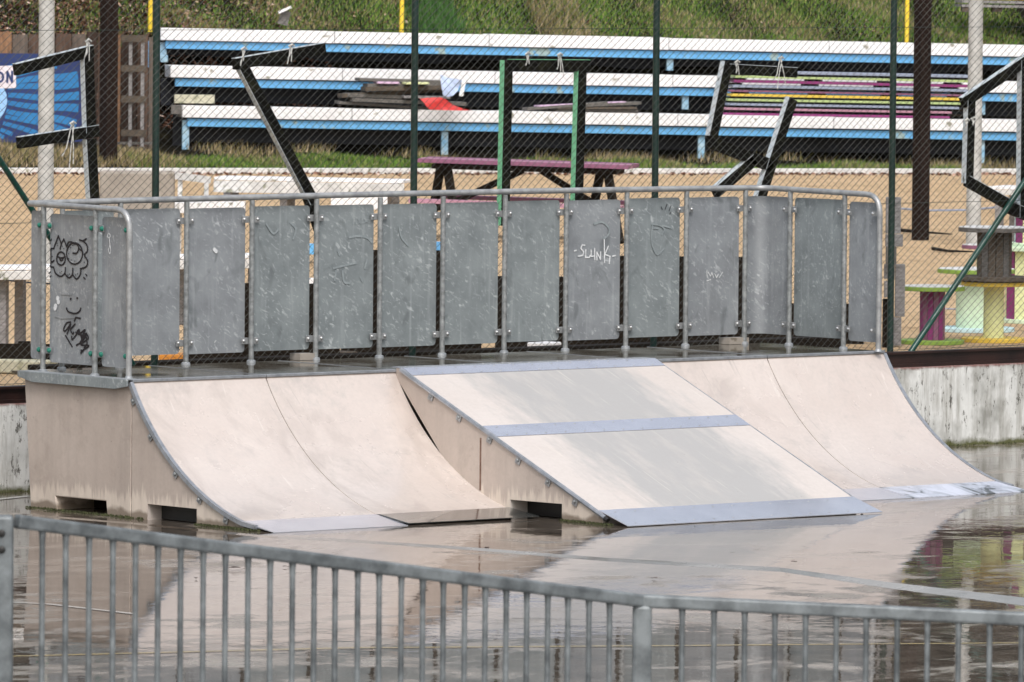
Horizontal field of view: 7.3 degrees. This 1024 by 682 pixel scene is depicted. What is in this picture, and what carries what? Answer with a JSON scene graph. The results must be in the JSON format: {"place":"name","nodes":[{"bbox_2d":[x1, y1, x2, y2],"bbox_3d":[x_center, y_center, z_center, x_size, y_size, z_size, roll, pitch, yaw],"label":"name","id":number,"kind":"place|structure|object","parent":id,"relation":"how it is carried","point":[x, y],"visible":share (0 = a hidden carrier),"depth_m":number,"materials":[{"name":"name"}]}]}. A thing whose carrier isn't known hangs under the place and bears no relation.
{"place":"outdoors","nodes":[
{"label":"outdoors","id":0,"kind":"place"},
{"bbox_2d":[0,138,175,167],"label":"dry grass","id":1,"kind":"structure","parent":0,"point":[57,154],"depth_m":107.87,"materials":[{"name":"plant"}]},
{"bbox_2d":[159,352,182,359],"bbox_3d":[-2.484,0.157,62.421,0.452,0.112,0.250,3,4,37],"label":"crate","id":2,"kind":"object","parent":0,"point":[171,356],"visible":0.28,"depth_m":62.39,"materials":[{"name":"orange paint"}]},
{"bbox_2d":[179,253,248,324],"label":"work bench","id":3,"kind":"object","parent":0,"point":[182,286],"visible":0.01,"depth_m":68.35,"materials":[{"name":"white paint"}]},
{"bbox_2d":[189,283,339,358],"bbox_3d":[-1.922,-0.145,62.056,1.200,0.700,0.100,0,3,0],"label":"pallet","id":4,"kind":"object","parent":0,"point":[245,353],"visible":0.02,"depth_m":62.02,"materials":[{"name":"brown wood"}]},
{"bbox_2d":[341,250,480,351],"bbox_3d":[-0.788,-0.282,63.250,1.102,0.866,0.100,0,3,0],"label":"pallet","id":5,"kind":"object","parent":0,"point":[374,347],"visible":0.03,"depth_m":63.21,"materials":[{"name":"brown wood"}]},
{"bbox_2d":[28,336,840,369],"bbox_3d":[-0.454,0.163,61.687,7.950,0.190,0.200,-2,4,-40],"label":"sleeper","id":6,"kind":"object","parent":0,"point":[509,349],"visible":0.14,"depth_m":61.76,"materials":[{"name":"brown wood"}]},
{"bbox_2d":[0,442,1023,681],"bbox_3d":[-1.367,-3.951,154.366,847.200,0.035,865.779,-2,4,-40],"label":"ground","id":7,"kind":"structure","parent":0,"point":[960,552],"depth_m":50.56,"materials":[{"name":"concrete"}]},
{"bbox_2d":[14,602,131,613],"bbox_3d":[-2.743,1.612,49.055,1.313,0.001,0.177,3,4,40],"label":"white line","id":8,"kind":"object","parent":7,"relation":"on","point":[76,607],"visible":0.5,"depth_m":48.97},
{"bbox_2d":[26,506,142,518],"bbox_3d":[-2.995,1.198,56.544,0.089,0.019,1.359,-2,4,-41],"label":"moss","id":9,"kind":"object","parent":7,"relation":"on","point":[94,513],"visible":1,"depth_m":56.52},
{"bbox_2d":[194,523,260,531],"bbox_3d":[-1.956,1.273,55.302,0.097,0.019,0.716,-2,4,-40],"label":"moss","id":10,"kind":"object","parent":7,"relation":"on","point":[222,526],"visible":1,"depth_m":55.28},
{"bbox_2d":[128,374,407,532],"bbox_3d":[-1.697,0.771,55.898,1.204,0.968,1.630,-2,4,-40],"label":"quarter pipe","id":11,"kind":"object","parent":7,"relation":"on","point":[226,450],"visible":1,"depth_m":56.05,"materials":[{"name":"concrete"}]},
{"bbox_2d":[266,369,538,523],"bbox_3d":[-0.781,0.738,56.670,1.180,0.968,1.630,-2,4,-40],"label":"quarter pipe","id":12,"kind":"object","parent":7,"relation":"on","point":[364,441],"visible":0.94,"depth_m":56.89,"materials":[{"name":"concrete"}]},
{"bbox_2d":[11,337,880,516],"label":"platform","id":13,"kind":"structure","parent":7,"relation":"on","point":[79,426],"depth_m":56.89,"materials":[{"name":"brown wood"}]},
{"bbox_2d":[27,185,882,378],"bbox_3d":[-0.337,-0.466,58.833,7.038,1.222,1.391,-2,4,-40],"label":"guard rail","id":14,"kind":"object","parent":13,"relation":"on","point":[114,291],"visible":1,"depth_m":59.55,"materials":[{"name":"metal"}]},
{"bbox_2d":[2,441,1015,492],"bbox_3d":[0.760,0.933,62.167,14.986,0.019,0.125,-2,4,-40],"label":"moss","id":15,"kind":"object","parent":7,"relation":"on","point":[949,445],"visible":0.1,"depth_m":64.53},
{"bbox_2d":[0,514,1023,681],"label":"steel railing","id":16,"kind":"object","parent":7,"relation":"on","point":[643,605],"visible":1,"depth_m":30.70,"materials":[{"name":"metal"}]},
{"bbox_2d":[0,362,1023,492],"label":"retaining wall","id":17,"kind":"structure","parent":7,"relation":"on","point":[972,404],"depth_m":64.57,"materials":[{"name":"concrete"}]},
{"bbox_2d":[0,0,1023,385],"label":"chain link fence","id":18,"kind":"object","parent":17,"relation":"on","point":[414,126],"visible":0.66,"depth_m":61.98,"materials":[{"name":"metal"}]},
{"bbox_2d":[12,38,99,204],"bbox_3d":[-3.313,-1.522,58.938,0.786,1.380,0.087,-2,4,-40],"label":"wooden letter","id":19,"kind":"object","parent":18,"relation":"hanging from","point":[86,126],"visible":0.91,"depth_m":59.06,"materials":[{"name":"grey"}]},
{"bbox_2d":[231,42,325,230],"bbox_3d":[-1.704,-1.442,60.301,0.943,1.574,0.087,-2,4,-40],"label":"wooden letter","id":20,"kind":"object","parent":18,"relation":"hanging from","point":[270,112],"visible":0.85,"depth_m":60.24,"materials":[{"name":"grey"}]},
{"bbox_2d":[497,51,589,225],"bbox_3d":[0.254,-1.552,61.948,0.892,1.348,0.087,-2,4,-40],"label":"wooden letter","id":21,"kind":"object","parent":18,"relation":"hanging from","point":[576,102],"visible":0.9,"depth_m":61.89,"materials":[{"name":"green"}]},
{"bbox_2d":[705,56,797,196],"bbox_3d":[1.891,-1.659,63.323,0.926,1.164,0.087,-2,4,-40],"label":"wooden letter","id":22,"kind":"object","parent":18,"relation":"hanging from","point":[777,132],"visible":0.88,"depth_m":63.27,"materials":[{"name":"grey"}]},
{"bbox_2d":[958,54,1023,219],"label":"wooden letter","id":23,"kind":"object","parent":18,"relation":"hanging from","point":[970,141],"visible":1,"depth_m":64.99,"materials":[{"name":"grey"}]},
{"bbox_2d":[0,346,1023,403],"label":"steel beam","id":24,"kind":"structure","parent":17,"relation":"on","point":[13,394],"depth_m":64.49,"materials":[{"name":"metal"}]},
{"bbox_2d":[559,518,613,525],"bbox_3d":[0.523,1.255,56.047,0.107,0.019,0.558,-2,4,-40],"label":"moss","id":25,"kind":"object","parent":7,"relation":"on","point":[583,522],"visible":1,"depth_m":56.00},
{"bbox_2d":[393,357,881,526],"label":"bank ramp","id":26,"kind":"structure","parent":7,"relation":"on","point":[638,441],"depth_m":57.28,"materials":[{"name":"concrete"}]},
{"bbox_2d":[657,355,911,500],"bbox_3d":[1.940,0.640,58.962,1.180,0.968,1.630,-2,4,-40],"label":"quarter pipe","id":27,"kind":"object","parent":7,"relation":"on","point":[747,390],"visible":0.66,"depth_m":59.45,"materials":[{"name":"wood"}]},
{"bbox_2d":[767,350,1023,497],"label":"quarter pipe","id":28,"kind":"object","parent":7,"relation":"on","point":[858,414],"visible":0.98,"depth_m":59.95,"materials":[{"name":"concrete"}]},
{"bbox_2d":[0,174,1023,385],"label":"sand","id":29,"kind":"structure","parent":0,"point":[911,253],"depth_m":95.81,"materials":[{"name":"sand"}]},
{"bbox_2d":[0,264,49,343],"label":"work bench","id":30,"kind":"object","parent":29,"relation":"on","point":[21,291],"visible":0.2,"depth_m":63.03,"materials":[{"name":"white paint"}]},
{"bbox_2d":[0,359,56,373],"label":"sleeper","id":31,"kind":"object","parent":29,"relation":"on","point":[14,363],"visible":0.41,"depth_m":60.86,"materials":[{"name":"wood"}]},
{"bbox_2d":[38,0,54,281],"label":"lamp post","id":32,"kind":"object","parent":29,"relation":"on","point":[44,102],"visible":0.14,"depth_m":75.82,"materials":[{"name":"metal"}]},
{"bbox_2d":[0,341,101,361],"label":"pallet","id":33,"kind":"object","parent":29,"relation":"on","point":[12,349],"visible":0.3,"depth_m":61.02,"materials":[{"name":"brown wood"}]},
{"bbox_2d":[0,32,152,149],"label":"palisade","id":34,"kind":"object","parent":29,"relation":"on","point":[78,43],"visible":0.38,"depth_m":109.14,"materials":[{"name":"brown wood"}]},
{"bbox_2d":[0,53,81,142],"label":"banner","id":35,"kind":"object","parent":34,"relation":"attached to","point":[27,99],"visible":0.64,"depth_m":108.49,"materials":[{"name":"blue"}]},
{"bbox_2d":[99,0,117,162],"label":"wooden post","id":36,"kind":"object","parent":29,"relation":"on","point":[111,94],"visible":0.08,"depth_m":107.77,"materials":[{"name":"brown wood"}]},
{"bbox_2d":[100,170,174,216],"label":"concrete slab","id":37,"kind":"object","parent":29,"relation":"on","point":[140,181],"depth_m":78.99,"materials":[{"name":"concrete"}]},
{"bbox_2d":[174,172,245,253],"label":"white trestle","id":38,"kind":"object","parent":29,"relation":"on","point":[211,204],"visible":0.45,"depth_m":79.81,"materials":[{"name":"paint"}]},
{"bbox_2d":[214,175,409,205],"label":"work bench","id":39,"kind":"object","parent":29,"relation":"on","point":[225,187],"visible":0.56,"depth_m":79.89,"materials":[{"name":"white paint"}]},
{"bbox_2d":[331,197,387,209],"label":"board","id":40,"kind":"object","parent":29,"relation":"on","point":[373,201],"visible":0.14,"depth_m":79.00,"materials":[{"name":"white paint"}]},
{"bbox_2d":[0,168,1015,173],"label":"kerb","id":41,"kind":"structure","parent":29,"relation":"on","point":[636,170],"depth_m":108.42,"materials":[{"name":"white paint"}]},
{"bbox_2d":[0,171,1015,176],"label":"leaf litter","id":42,"kind":"object","parent":29,"relation":"on","point":[640,173],"visible":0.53,"depth_m":108.35,"materials":[{"name":"plant"}]},
{"bbox_2d":[408,156,638,243],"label":"picnic table","id":43,"kind":"object","parent":29,"relation":"on","point":[494,162],"visible":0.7,"depth_m":86.51,"materials":[{"name":"paint"}]},
{"bbox_2d":[527,341,560,345],"bbox_3d":[0.251,0.064,62.868,0.157,0.113,0.250,3,4,37],"label":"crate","id":44,"kind":"object","parent":29,"relation":"on","point":[545,343],"visible":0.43,"depth_m":62.79,"materials":[{"name":"white paint"}]},
{"bbox_2d":[495,276,633,346],"bbox_3d":[0.418,-0.201,64.254,1.102,0.620,0.100,0,3,0],"label":"pallet","id":45,"kind":"object","parent":29,"relation":"on","point":[573,342],"visible":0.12,"depth_m":64.21,"materials":[{"name":"brown wood"}]},
{"bbox_2d":[177,105,1016,162],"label":"bleacher bench","id":46,"kind":"object","parent":29,"relation":"on","point":[808,131],"visible":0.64,"depth_m":110.59,"materials":[{"name":"white paint"}]},
{"bbox_2d":[171,105,181,113],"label":"wooden block","id":47,"kind":"structure","parent":46,"relation":"attached to","point":[177,110],"depth_m":109.20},
{"bbox_2d":[174,94,214,103],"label":"concrete block","id":48,"kind":"object","parent":46,"relation":"on","point":[206,98],"depth_m":109.40,"materials":[{"name":"concrete"}]},
{"bbox_2d":[335,100,430,109],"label":"plank","id":49,"kind":"object","parent":46,"relation":"on","point":[381,105],"visible":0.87,"depth_m":109.92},
{"bbox_2d":[348,97,466,105],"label":"plank","id":50,"kind":"object","parent":49,"relation":"on","point":[407,101],"visible":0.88,"depth_m":109.81,"materials":[{"name":"wood"}]},
{"bbox_2d":[347,93,419,98],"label":"plank","id":51,"kind":"object","parent":50,"relation":"on","point":[377,95],"visible":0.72,"depth_m":109.79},
{"bbox_2d":[337,90,441,97],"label":"plank","id":52,"kind":"object","parent":50,"relation":"on","point":[339,95],"visible":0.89,"depth_m":109.89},
{"bbox_2d":[361,85,441,90],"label":"plank","id":53,"kind":"object","parent":52,"relation":"on","point":[396,88],"visible":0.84,"depth_m":109.78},
{"bbox_2d":[363,83,440,86],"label":"plank","id":54,"kind":"object","parent":53,"relation":"on","point":[378,85],"visible":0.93,"depth_m":109.84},
{"bbox_2d":[355,77,440,82],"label":"plank","id":55,"kind":"object","parent":54,"relation":"on","point":[391,80],"visible":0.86,"depth_m":109.82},
{"bbox_2d":[402,95,449,98],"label":"plank","id":56,"kind":"object","parent":50,"relation":"on","point":[419,96],"visible":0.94,"depth_m":109.84,"materials":[{"name":"grey wood"}]},
{"bbox_2d":[420,97,471,110],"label":"red cloth","id":57,"kind":"object","parent":50,"relation":"hanging from","point":[435,103],"visible":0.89,"depth_m":109.65,"materials":[{"name":"fabric"}]},
{"bbox_2d":[595,112,635,112],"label":"plank","id":58,"kind":"object","parent":46,"relation":"on","point":[615,112],"visible":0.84,"depth_m":110.66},
{"bbox_2d":[550,109,637,111],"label":"plank","id":59,"kind":"object","parent":58,"relation":"on","point":[600,110],"visible":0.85,"depth_m":110.62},
{"bbox_2d":[554,106,636,108],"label":"plank","id":60,"kind":"object","parent":59,"relation":"on","point":[612,107],"visible":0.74,"depth_m":110.59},
{"bbox_2d":[522,102,607,109],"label":"plank","id":61,"kind":"object","parent":60,"relation":"on","point":[546,107],"visible":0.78,"depth_m":110.39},
{"bbox_2d":[534,101,625,106],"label":"plank","id":62,"kind":"object","parent":61,"relation":"on","point":[571,103],"visible":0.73,"depth_m":110.52,"materials":[{"name":"purple paint"}]},
{"bbox_2d":[586,101,640,106],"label":"plank","id":63,"kind":"object","parent":62,"relation":"on","point":[621,103],"visible":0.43,"depth_m":110.58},
{"bbox_2d":[723,112,949,118],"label":"plank","id":64,"kind":"object","parent":46,"relation":"on","point":[839,115],"visible":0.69,"depth_m":111.38,"materials":[{"name":"purple paint"}]},
{"bbox_2d":[724,107,951,113],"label":"plank","id":65,"kind":"object","parent":64,"relation":"on","point":[830,110],"visible":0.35,"depth_m":111.41,"materials":[{"name":"pink paint"}]},
{"bbox_2d":[725,102,958,108],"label":"plank","id":66,"kind":"object","parent":65,"relation":"on","point":[825,105],"visible":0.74,"depth_m":111.38,"materials":[{"name":"wood"}]},
{"bbox_2d":[726,98,960,104],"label":"plank","id":67,"kind":"object","parent":66,"relation":"on","point":[834,101],"visible":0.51,"depth_m":111.39,"materials":[{"name":"paint"}]},
{"bbox_2d":[727,93,958,99],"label":"plank","id":68,"kind":"object","parent":67,"relation":"on","point":[836,96],"visible":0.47,"depth_m":111.41,"materials":[{"name":"paint"}]},
{"bbox_2d":[728,89,962,95],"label":"plank","id":69,"kind":"object","parent":68,"relation":"on","point":[818,92],"visible":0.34,"depth_m":111.40,"materials":[{"name":"paint"}]},
{"bbox_2d":[728,84,967,91],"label":"plank","id":70,"kind":"object","parent":69,"relation":"on","point":[840,87],"visible":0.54,"depth_m":111.39,"materials":[{"name":"wood"}]},
{"bbox_2d":[729,80,967,87],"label":"plank","id":71,"kind":"object","parent":70,"relation":"on","point":[842,83],"visible":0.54,"depth_m":111.38,"materials":[{"name":"purple paint"}]},
{"bbox_2d":[730,75,967,81],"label":"plank","id":72,"kind":"object","parent":71,"relation":"on","point":[855,78],"visible":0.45,"depth_m":111.43,"materials":[{"name":"paint"}]},
{"bbox_2d":[798,71,967,77],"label":"plank","id":73,"kind":"object","parent":72,"relation":"on","point":[878,74],"visible":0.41,"depth_m":111.51,"materials":[{"name":"wood"}]},
{"bbox_2d":[620,256,759,341],"bbox_3d":[1.399,-0.305,65.049,1.200,0.759,0.100,0,3,0],"label":"pallet","id":74,"kind":"object","parent":29,"relation":"on","point":[702,337],"visible":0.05,"depth_m":65.00,"materials":[{"name":"brown wood"}]},
{"bbox_2d":[760,303,863,343],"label":"pallet","id":75,"kind":"object","parent":29,"relation":"on","point":[794,335],"visible":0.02,"depth_m":66.21,"materials":[{"name":"brown wood"}]},
{"bbox_2d":[882,197,904,347],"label":"timber rack","id":76,"kind":"object","parent":29,"relation":"on","point":[899,307],"visible":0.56,"depth_m":65.78,"materials":[{"name":"grey wood"}]},
{"bbox_2d":[912,0,931,239],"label":"wooden post","id":77,"kind":"object","parent":29,"relation":"on","point":[922,155],"visible":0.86,"depth_m":87.47,"materials":[{"name":"brown wood"}]},
{"bbox_2d":[901,229,952,234],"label":"branch","id":78,"kind":"object","parent":29,"relation":"on","point":[907,230],"visible":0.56,"depth_m":89.11,"materials":[{"name":"brown wood"}]},
{"bbox_2d":[901,284,964,345],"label":"cable spool","id":79,"kind":"object","parent":29,"relation":"on","point":[928,314],"visible":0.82,"depth_m":66.26,"materials":[{"name":"paint"}]},
{"bbox_2d":[901,207,994,210],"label":"rope","id":80,"kind":"object","parent":29,"relation":"on","point":[984,208],"visible":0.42,"depth_m":95.26,"materials":[{"name":"fabric"}]},
{"bbox_2d":[931,247,973,251],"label":"branch","id":81,"kind":"object","parent":29,"relation":"on","point":[937,249],"visible":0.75,"depth_m":84.18,"materials":[{"name":"brown wood"}]},
{"bbox_2d":[966,0,982,243],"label":"lamp post","id":82,"kind":"object","parent":29,"relation":"on","point":[971,53],"depth_m":86.07,"materials":[{"name":"metal"}]},
{"bbox_2d":[937,267,1014,332],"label":"cable spool","id":83,"kind":"object","parent":29,"relation":"on","point":[960,311],"visible":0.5,"depth_m":68.26,"materials":[{"name":"paint"}]},
{"bbox_2d":[961,281,1023,343],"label":"cable spool","id":84,"kind":"object","parent":29,"relation":"on","point":[998,308],"visible":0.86,"depth_m":66.67,"materials":[{"name":"paint"}]},
{"bbox_2d":[958,225,1023,281],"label":"cable spool","id":85,"kind":"object","parent":84,"relation":"on","point":[998,255],"visible":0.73,"depth_m":66.60,"materials":[{"name":"brown wood"}]},
{"bbox_2d":[1004,246,1023,323],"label":"cable spool","id":86,"kind":"object","parent":29,"relation":"on","point":[1017,308],"visible":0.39,"depth_m":69.80,"materials":[{"name":"green paint"}]},
{"bbox_2d":[1012,217,1023,246],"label":"cable spool","id":87,"kind":"object","parent":86,"relation":"on","point":[1018,238],"visible":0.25,"depth_m":69.86,"materials":[{"name":"green paint"}]},
{"bbox_2d":[0,0,1023,168],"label":"hillside","id":88,"kind":"structure","parent":0,"point":[463,152],"depth_m":111.96,"materials":[{"name":"plant"}]},
{"bbox_2d":[121,35,145,151],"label":"pallet","id":89,"kind":"object","parent":88,"relation":"on","point":[130,70],"visible":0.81,"depth_m":108.94,"materials":[{"name":"brown wood"}]},
{"bbox_2d":[148,0,152,31],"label":"yellow pole","id":90,"kind":"object","parent":88,"relation":"on","point":[150,7],"visible":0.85,"depth_m":110.99,"materials":[{"name":"metal"}]},
{"bbox_2d":[0,0,337,128],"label":"leaf litter","id":91,"kind":"object","parent":88,"relation":"on","point":[18,4],"visible":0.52,"depth_m":111.53,"materials":[{"name":"plant"}]},
{"bbox_2d":[173,114,181,144],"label":"side board","id":92,"kind":"object","parent":88,"relation":"on","point":[176,128],"visible":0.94,"depth_m":109.60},
{"bbox_2d":[278,6,291,25],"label":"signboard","id":93,"kind":"object","parent":88,"relation":"on","point":[285,19],"visible":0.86,"depth_m":111.33,"materials":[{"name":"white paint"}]},
{"bbox_2d":[399,0,403,32],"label":"yellow pole","id":94,"kind":"object","parent":88,"relation":"on","point":[401,19],"visible":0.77,"depth_m":111.83,"materials":[{"name":"metal"}]},
{"bbox_2d":[397,0,474,33],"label":"grass","id":95,"kind":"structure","parent":88,"relation":"on","point":[435,5],"depth_m":112.66,"materials":[{"name":"plant"}]},
{"bbox_2d":[24,0,989,43],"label":"dry grass","id":96,"kind":"structure","parent":88,"relation":"on","point":[755,16],"depth_m":113.61,"materials":[{"name":"plant"}]},
{"bbox_2d":[523,0,601,35],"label":"dry grass","id":97,"kind":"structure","parent":88,"relation":"on","point":[556,4],"depth_m":113.15,"materials":[{"name":"plant"}]},
{"bbox_2d":[121,139,1015,168],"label":"dry grass","id":98,"kind":"structure","parent":88,"relation":"on","point":[420,152],"depth_m":109.67,"materials":[{"name":"plant"}]},
{"bbox_2d":[123,150,1015,168],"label":"grass","id":99,"kind":"structure","parent":88,"relation":"on","point":[340,164],"depth_m":108.75,"materials":[{"name":"plant"}]},
{"bbox_2d":[165,65,1016,116],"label":"bleacher bench","id":100,"kind":"object","parent":88,"relation":"on","point":[326,72],"visible":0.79,"depth_m":111.12,"materials":[{"name":"white paint"}]},
{"bbox_2d":[161,78,171,104],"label":"side board","id":101,"kind":"object","parent":100,"relation":"attached to","point":[167,97],"visible":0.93,"depth_m":110.20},
{"bbox_2d":[441,75,461,96],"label":"blue cloth","id":102,"kind":"object","parent":100,"relation":"hanging from","point":[446,83],"visible":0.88,"depth_m":109.57,"materials":[{"name":"fabric"}]},
{"bbox_2d":[459,80,465,95],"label":"white cloth","id":103,"kind":"object","parent":100,"relation":"hanging from","point":[462,87],"visible":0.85,"depth_m":109.60,"materials":[{"name":"fabric"}]},
{"bbox_2d":[160,28,1023,72],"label":"bleacher bench","id":104,"kind":"object","parent":88,"relation":"on","point":[672,44],"visible":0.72,"depth_m":112.03,"materials":[{"name":"white paint"}]},
{"bbox_2d":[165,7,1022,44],"bbox_3d":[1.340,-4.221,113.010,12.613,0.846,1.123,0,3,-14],"label":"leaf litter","id":105,"kind":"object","parent":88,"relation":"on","point":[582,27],"visible":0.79,"depth_m":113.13,"materials":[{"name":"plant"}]},
{"bbox_2d":[905,0,908,42],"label":"yellow pole","id":106,"kind":"object","parent":88,"relation":"on","point":[907,23],"visible":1,"depth_m":113.53,"materials":[{"name":"metal"}]},
{"bbox_2d":[955,0,1023,11],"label":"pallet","id":107,"kind":"object","parent":88,"relation":"on","point":[993,9],"visible":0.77,"depth_m":114.25,"materials":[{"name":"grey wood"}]},
{"bbox_2d":[962,243,1004,287],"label":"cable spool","id":108,"kind":"object","parent":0,"point":[971,246],"visible":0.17,"depth_m":76.51,"materials":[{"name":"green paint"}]},
{"bbox_2d":[989,185,1015,241],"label":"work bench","id":109,"kind":"object","parent":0,"point":[1008,192],"visible":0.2,"depth_m":81.99,"materials":[{"name":"white paint"}]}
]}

